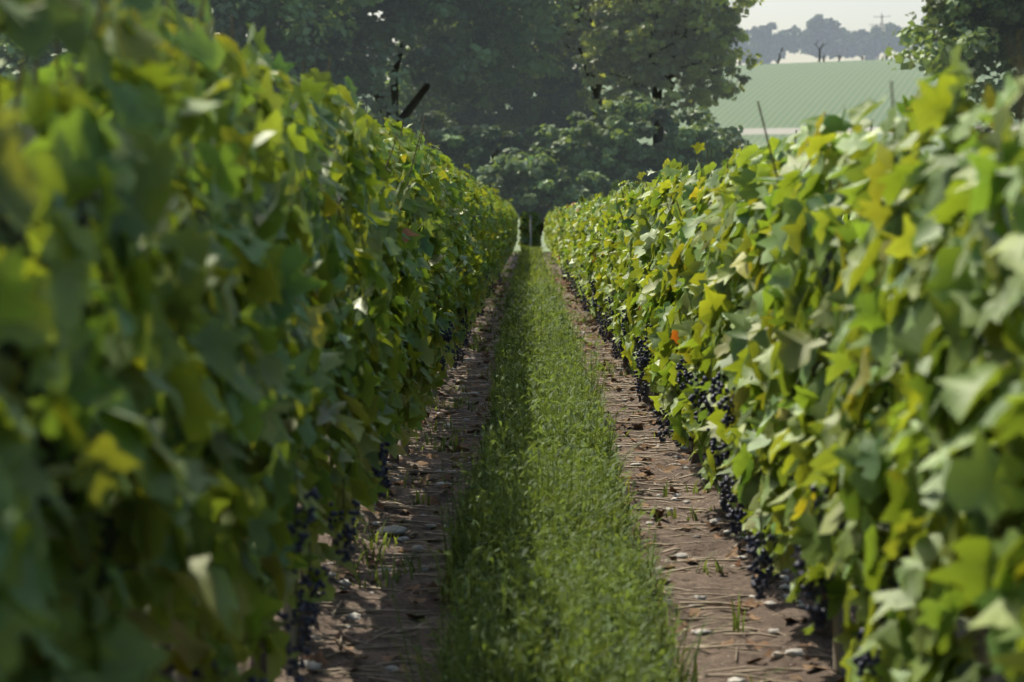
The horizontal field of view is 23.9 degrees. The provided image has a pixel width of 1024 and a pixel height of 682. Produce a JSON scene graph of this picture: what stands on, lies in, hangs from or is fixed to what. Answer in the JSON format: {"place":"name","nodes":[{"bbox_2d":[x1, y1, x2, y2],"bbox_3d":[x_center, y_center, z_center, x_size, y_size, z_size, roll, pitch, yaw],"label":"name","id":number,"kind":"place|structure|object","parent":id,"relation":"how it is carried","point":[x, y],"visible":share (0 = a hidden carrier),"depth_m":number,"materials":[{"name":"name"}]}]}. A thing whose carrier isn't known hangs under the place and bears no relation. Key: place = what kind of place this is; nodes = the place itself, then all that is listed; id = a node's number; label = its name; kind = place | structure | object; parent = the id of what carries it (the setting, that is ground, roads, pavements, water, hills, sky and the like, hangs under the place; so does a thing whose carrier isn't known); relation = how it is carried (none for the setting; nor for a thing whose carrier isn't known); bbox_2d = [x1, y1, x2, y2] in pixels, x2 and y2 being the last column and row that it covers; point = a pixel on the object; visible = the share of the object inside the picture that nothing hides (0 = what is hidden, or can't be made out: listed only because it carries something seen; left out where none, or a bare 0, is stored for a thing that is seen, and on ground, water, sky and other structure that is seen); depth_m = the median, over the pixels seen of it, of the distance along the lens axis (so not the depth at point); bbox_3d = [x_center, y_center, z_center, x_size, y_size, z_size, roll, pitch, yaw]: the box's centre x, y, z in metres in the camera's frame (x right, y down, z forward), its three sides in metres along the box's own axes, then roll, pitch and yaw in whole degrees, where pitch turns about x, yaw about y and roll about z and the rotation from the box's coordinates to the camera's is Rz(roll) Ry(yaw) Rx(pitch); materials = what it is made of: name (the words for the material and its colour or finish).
{"place":"outdoors","nodes":[
{"label":"outdoors","id":0,"kind":"place"},
{"bbox_2d":[0,125,1023,681],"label":"vine","id":1,"kind":"object","parent":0,"point":[110,535],"depth_m":3.50,"materials":[{"name":"green plant"}]},
{"bbox_2d":[145,56,1017,681],"bbox_3d":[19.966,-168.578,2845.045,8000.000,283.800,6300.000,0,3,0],"label":"terrain","id":2,"kind":"structure","parent":0,"point":[787,96],"depth_m":9.53,"materials":[{"name":"soil"}]},
{"bbox_2d":[0,0,1023,681],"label":"vine leaves","id":3,"kind":"object","parent":2,"relation":"on","point":[120,334],"visible":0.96,"depth_m":3.72,"materials":[{"name":"green plant"}]},
{"bbox_2d":[159,255,911,681],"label":"grapes","id":4,"kind":"object","parent":3,"relation":"hanging from","point":[817,615],"visible":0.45,"depth_m":6.07,"materials":[{"name":"food"}]},
{"bbox_2d":[218,261,915,681],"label":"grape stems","id":5,"kind":"object","parent":4,"relation":"on","point":[382,485],"visible":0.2,"depth_m":5.28,"materials":[{"name":"green"}]},
{"bbox_2d":[0,0,1023,221],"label":"trees oak foliage","id":6,"kind":"object","parent":2,"relation":"on","point":[487,59],"visible":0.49,"depth_m":110.34,"materials":[{"name":"green plant"}]},
{"bbox_2d":[12,0,1023,389],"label":"vine shoots","id":7,"kind":"object","parent":2,"relation":"on","point":[1018,64],"visible":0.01,"depth_m":3.71,"materials":[{"name":"green plant"}]},
{"bbox_2d":[518,211,542,248],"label":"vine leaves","id":8,"kind":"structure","parent":2,"relation":"on","point":[524,229],"depth_m":98.06,"materials":[{"name":"green plant"}]},
{"bbox_2d":[530,215,531,247],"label":"block posts","id":9,"kind":"object","parent":2,"relation":"on","point":[530,231],"visible":0.11,"depth_m":96.87,"materials":[{"name":"grey wood"}]},
{"bbox_2d":[333,244,782,681],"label":"grass strip","id":10,"kind":"object","parent":2,"relation":"on","point":[538,564],"depth_m":7.91,"materials":[{"name":"green plant"}]},
{"bbox_2d":[284,286,832,681],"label":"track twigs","id":11,"kind":"object","parent":2,"relation":"on","point":[717,604],"visible":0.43,"depth_m":9.61,"materials":[{"name":"brown wood"}]},
{"bbox_2d":[298,294,832,681],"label":"track stones","id":12,"kind":"object","parent":2,"relation":"on","point":[313,666],"visible":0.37,"depth_m":8.69,"materials":[{"name":"grey stone"}]},
{"bbox_2d":[303,276,844,681],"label":"dead leaves","id":13,"kind":"object","parent":2,"relation":"on","point":[318,657],"visible":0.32,"depth_m":11.37,"materials":[{"name":"brown plant"}]},
{"bbox_2d":[170,144,1002,681],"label":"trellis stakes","id":14,"kind":"object","parent":2,"relation":"on","point":[980,650],"depth_m":6.53,"materials":[{"name":"brown wood"}]},
{"bbox_2d":[369,0,888,246],"bbox_3d":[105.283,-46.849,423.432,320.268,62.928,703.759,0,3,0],"label":"tree limbs","id":15,"kind":"object","parent":2,"relation":"on","point":[408,110],"visible":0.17,"depth_m":124.11,"materials":[{"name":"brown plant"}]},
{"bbox_2d":[516,0,764,150],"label":"tree","id":16,"kind":"object","parent":2,"relation":"on","point":[712,40],"visible":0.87,"depth_m":118.06,"materials":[{"name":"green plant"}]},
{"bbox_2d":[376,14,946,161],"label":"ridge trees","id":17,"kind":"object","parent":2,"relation":"on","point":[769,45],"visible":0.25,"depth_m":696.23,"materials":[{"name":"green plant"}]},
{"bbox_2d":[478,181,1017,299],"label":"vine leaves","id":18,"kind":"object","parent":2,"relation":"on","point":[561,234],"visible":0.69,"depth_m":36.72,"materials":[{"name":"green plant"}]},
{"bbox_2d":[871,15,887,59],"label":"power pylon","id":19,"kind":"object","parent":2,"relation":"on","point":[882,16],"visible":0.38,"depth_m":740.08,"materials":[{"name":"silver metal"}]},
{"bbox_2d":[216,0,976,78],"label":"sky","id":20,"kind":"structure","parent":0,"point":[852,15],"materials":[{"name":"white"}]}
]}

